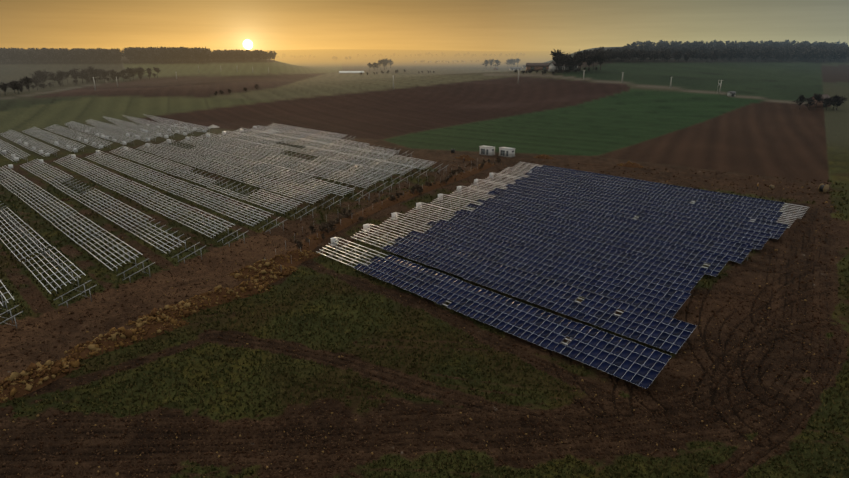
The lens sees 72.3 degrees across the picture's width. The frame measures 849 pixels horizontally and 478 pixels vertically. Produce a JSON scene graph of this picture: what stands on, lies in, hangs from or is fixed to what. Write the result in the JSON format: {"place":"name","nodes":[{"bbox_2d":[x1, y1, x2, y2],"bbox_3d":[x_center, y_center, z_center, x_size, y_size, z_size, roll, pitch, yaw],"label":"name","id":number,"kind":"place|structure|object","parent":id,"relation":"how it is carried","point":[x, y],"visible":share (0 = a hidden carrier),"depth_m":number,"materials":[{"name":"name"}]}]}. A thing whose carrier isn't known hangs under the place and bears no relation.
{"place":"outdoors","nodes":[
{"label":"outdoors","id":0,"kind":"place"},
{"bbox_2d":[0,46,277,63],"bbox_3d":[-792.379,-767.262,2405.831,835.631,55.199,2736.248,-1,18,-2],"label":"forest ridge","id":1,"kind":"structure","parent":0,"point":[130,54],"depth_m":1132.24,"materials":[{"name":"green plant"}]},
{"bbox_2d":[0,46,848,477],"bbox_3d":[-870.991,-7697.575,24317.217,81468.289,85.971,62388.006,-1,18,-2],"label":"ground","id":2,"kind":"structure","parent":0,"point":[764,126],"depth_m":119.33,"materials":[{"name":"brown soil"}]},
{"bbox_2d":[0,356,84,402],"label":"rock pile","id":3,"kind":"object","parent":2,"relation":"on","point":[32,377],"visible":1,"depth_m":73.47,"materials":[{"name":"stone"}]},
{"bbox_2d":[0,66,159,94],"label":"tree row","id":4,"kind":"object","parent":2,"relation":"on","point":[37,78],"visible":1,"depth_m":845.02,"materials":[{"name":"green plant"}]},
{"bbox_2d":[0,114,210,161],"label":"solar rack","id":5,"kind":"structure","parent":2,"relation":"on","point":[110,136],"depth_m":293.75,"materials":[{"name":"metal"}]},
{"bbox_2d":[64,316,189,360],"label":"rock pile","id":6,"kind":"object","parent":2,"relation":"on","point":[112,339],"visible":0.92,"depth_m":84.02,"materials":[{"name":"stone"}]},
{"bbox_2d":[0,124,256,168],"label":"module pallets","id":7,"kind":"object","parent":2,"relation":"on","point":[10,166],"visible":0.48,"depth_m":268.25,"materials":[{"name":"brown wood"}]},
{"bbox_2d":[128,305,198,328],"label":"rock pile","id":8,"kind":"object","parent":2,"relation":"on","point":[178,312],"visible":0.73,"depth_m":91.68,"materials":[{"name":"stone"}]},
{"bbox_2d":[170,280,272,310],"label":"rock pile","id":9,"kind":"object","parent":2,"relation":"on","point":[218,295],"visible":0.9,"depth_m":98.68,"materials":[{"name":"stone"}]},
{"bbox_2d":[0,123,447,328],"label":"solar rack","id":10,"kind":"structure","parent":2,"relation":"on","point":[296,138],"depth_m":181.54,"materials":[{"name":"metal"}]},
{"bbox_2d":[250,264,298,284],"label":"rock pile","id":11,"kind":"object","parent":2,"relation":"on","point":[274,274],"visible":0.79,"depth_m":107.77,"materials":[{"name":"stone"}]},
{"bbox_2d":[229,249,320,280],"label":"rubble pile","id":12,"kind":"object","parent":2,"relation":"on","point":[250,271],"visible":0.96,"depth_m":113.78,"materials":[{"name":"stone"}]},
{"bbox_2d":[339,71,363,72],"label":"polytunnel","id":13,"kind":"structure","parent":2,"relation":"on","point":[351,71],"depth_m":1316.31,"materials":[{"name":"grey plastic"}]},
{"bbox_2d":[332,56,392,69],"bbox_3d":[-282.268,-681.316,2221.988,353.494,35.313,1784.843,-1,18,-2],"label":"trees","id":14,"kind":"object","parent":2,"relation":"on","point":[385,62],"visible":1,"depth_m":1527.98,"materials":[{"name":"green plant"}]},
{"bbox_2d":[213,49,524,95],"bbox_3d":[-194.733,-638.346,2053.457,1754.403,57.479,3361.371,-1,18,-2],"label":"hedgerow trees","id":15,"kind":"object","parent":2,"relation":"on","point":[395,71],"visible":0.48,"depth_m":3435.93,"materials":[{"name":"green plant"}]},
{"bbox_2d":[271,163,494,268],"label":"dirt bank","id":16,"kind":"structure","parent":2,"relation":"on","point":[315,241],"depth_m":154.72,"materials":[{"name":"soil"}]},
{"bbox_2d":[275,156,500,265],"bbox_3d":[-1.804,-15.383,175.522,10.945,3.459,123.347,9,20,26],"label":"shrubs","id":17,"kind":"object","parent":2,"relation":"on","point":[328,226],"visible":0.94,"depth_m":146.63,"materials":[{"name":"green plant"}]},
{"bbox_2d":[277,53,524,63],"bbox_3d":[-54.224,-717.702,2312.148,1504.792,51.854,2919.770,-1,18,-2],"label":"hedge trees","id":18,"kind":"object","parent":2,"relation":"on","point":[284,55],"visible":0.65,"depth_m":3277.84,"materials":[{"name":"green plant"}]},
{"bbox_2d":[330,173,493,245],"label":"inverter boxes","id":19,"kind":"object","parent":2,"relation":"on","point":[367,225],"visible":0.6,"depth_m":143.35,"materials":[{"name":"metal"}]},
{"bbox_2d":[0,159,848,477],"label":"grass tufts","id":20,"kind":"object","parent":2,"relation":"on","point":[378,361],"visible":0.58,"depth_m":80.40,"materials":[{"name":"green plant"}]},
{"bbox_2d":[0,160,848,477],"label":"mud clods","id":21,"kind":"object","parent":2,"relation":"on","point":[396,448],"visible":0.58,"depth_m":68.86,"materials":[{"name":"brown soil"}]},
{"bbox_2d":[455,155,474,160],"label":"dirt mound","id":22,"kind":"object","parent":2,"relation":"on","point":[466,158],"visible":0.96,"depth_m":231.63,"materials":[{"name":"brown soil"}]},
{"bbox_2d":[479,145,494,155],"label":"transformer cabin","id":23,"kind":"object","parent":2,"relation":"on","point":[487,150],"visible":1,"depth_m":241.67,"materials":[{"name":"concrete"}]},
{"bbox_2d":[499,147,515,157],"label":"transformer cabin","id":24,"kind":"object","parent":2,"relation":"on","point":[506,152],"visible":0.98,"depth_m":237.84,"materials":[{"name":"concrete"}]},
{"bbox_2d":[509,67,521,69],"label":"farm building","id":25,"kind":"structure","parent":2,"relation":"on","point":[515,68],"depth_m":1542.43,"materials":[{"name":"brick"}]},
{"bbox_2d":[526,63,549,70],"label":"farm barn","id":26,"kind":"structure","parent":2,"relation":"on","point":[536,66],"depth_m":646.59,"materials":[{"name":"brick"}]},
{"bbox_2d":[534,154,552,158],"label":"dirt mound","id":27,"kind":"object","parent":2,"relation":"on","point":[543,156],"visible":0.94,"depth_m":234.98,"materials":[{"name":"brown soil"}]},
{"bbox_2d":[482,49,609,75],"bbox_3d":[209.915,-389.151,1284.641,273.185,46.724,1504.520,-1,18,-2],"label":"farmstead trees","id":28,"kind":"object","parent":2,"relation":"on","point":[561,59],"visible":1,"depth_m":579.79,"materials":[{"name":"green plant"}]},
{"bbox_2d":[548,62,564,71],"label":"farm house","id":29,"kind":"structure","parent":2,"relation":"on","point":[552,67],"depth_m":600.65,"materials":[{"name":"brick"}]},
{"bbox_2d":[316,162,806,364],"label":"solar panel racks","id":30,"kind":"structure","parent":2,"relation":"on","point":[452,196],"depth_m":142.85,"materials":[{"name":"metal"}]},
{"bbox_2d":[354,165,787,388],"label":"solar panels","id":31,"kind":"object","parent":30,"relation":"on","point":[584,235],"depth_m":114.28,"materials":[{"name":"glass"}]},
{"bbox_2d":[565,61,577,70],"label":"farm building","id":32,"kind":"structure","parent":2,"relation":"on","point":[570,68],"depth_m":592.09,"materials":[{"name":"brick"}]},
{"bbox_2d":[617,161,642,167],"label":"dirt mound","id":33,"kind":"object","parent":2,"relation":"on","point":[631,164],"visible":0.96,"depth_m":217.41,"materials":[{"name":"brown soil"}]},
{"bbox_2d":[727,91,735,96],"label":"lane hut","id":34,"kind":"object","parent":2,"relation":"on","point":[731,93],"visible":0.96,"depth_m":443.80,"materials":[{"name":"brick"}]},
{"bbox_2d":[808,94,830,107],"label":"farm house","id":35,"kind":"structure","parent":2,"relation":"on","point":[821,105],"depth_m":397.13,"materials":[{"name":"brick"}]},
{"bbox_2d":[794,93,847,109],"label":"farm trees","id":36,"kind":"object","parent":2,"relation":"on","point":[838,99],"visible":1,"depth_m":385.89,"materials":[{"name":"green plant"}]},
{"bbox_2d":[818,183,828,192],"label":"cable drum","id":37,"kind":"object","parent":2,"relation":"on","point":[823,188],"visible":0.98,"depth_m":175.51,"materials":[{"name":"brown wood"}]},
{"bbox_2d":[0,0,848,51],"label":"sky","id":38,"kind":"structure","parent":0,"point":[457,25],"materials":[{"name":"orange"}]},
{"bbox_2d":[583,39,848,62],"bbox_3d":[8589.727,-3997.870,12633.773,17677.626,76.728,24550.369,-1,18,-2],"label":"forest hill","id":39,"kind":"structure","parent":0,"point":[786,50],"depth_m":877.91,"materials":[{"name":"green plant"}]}
]}

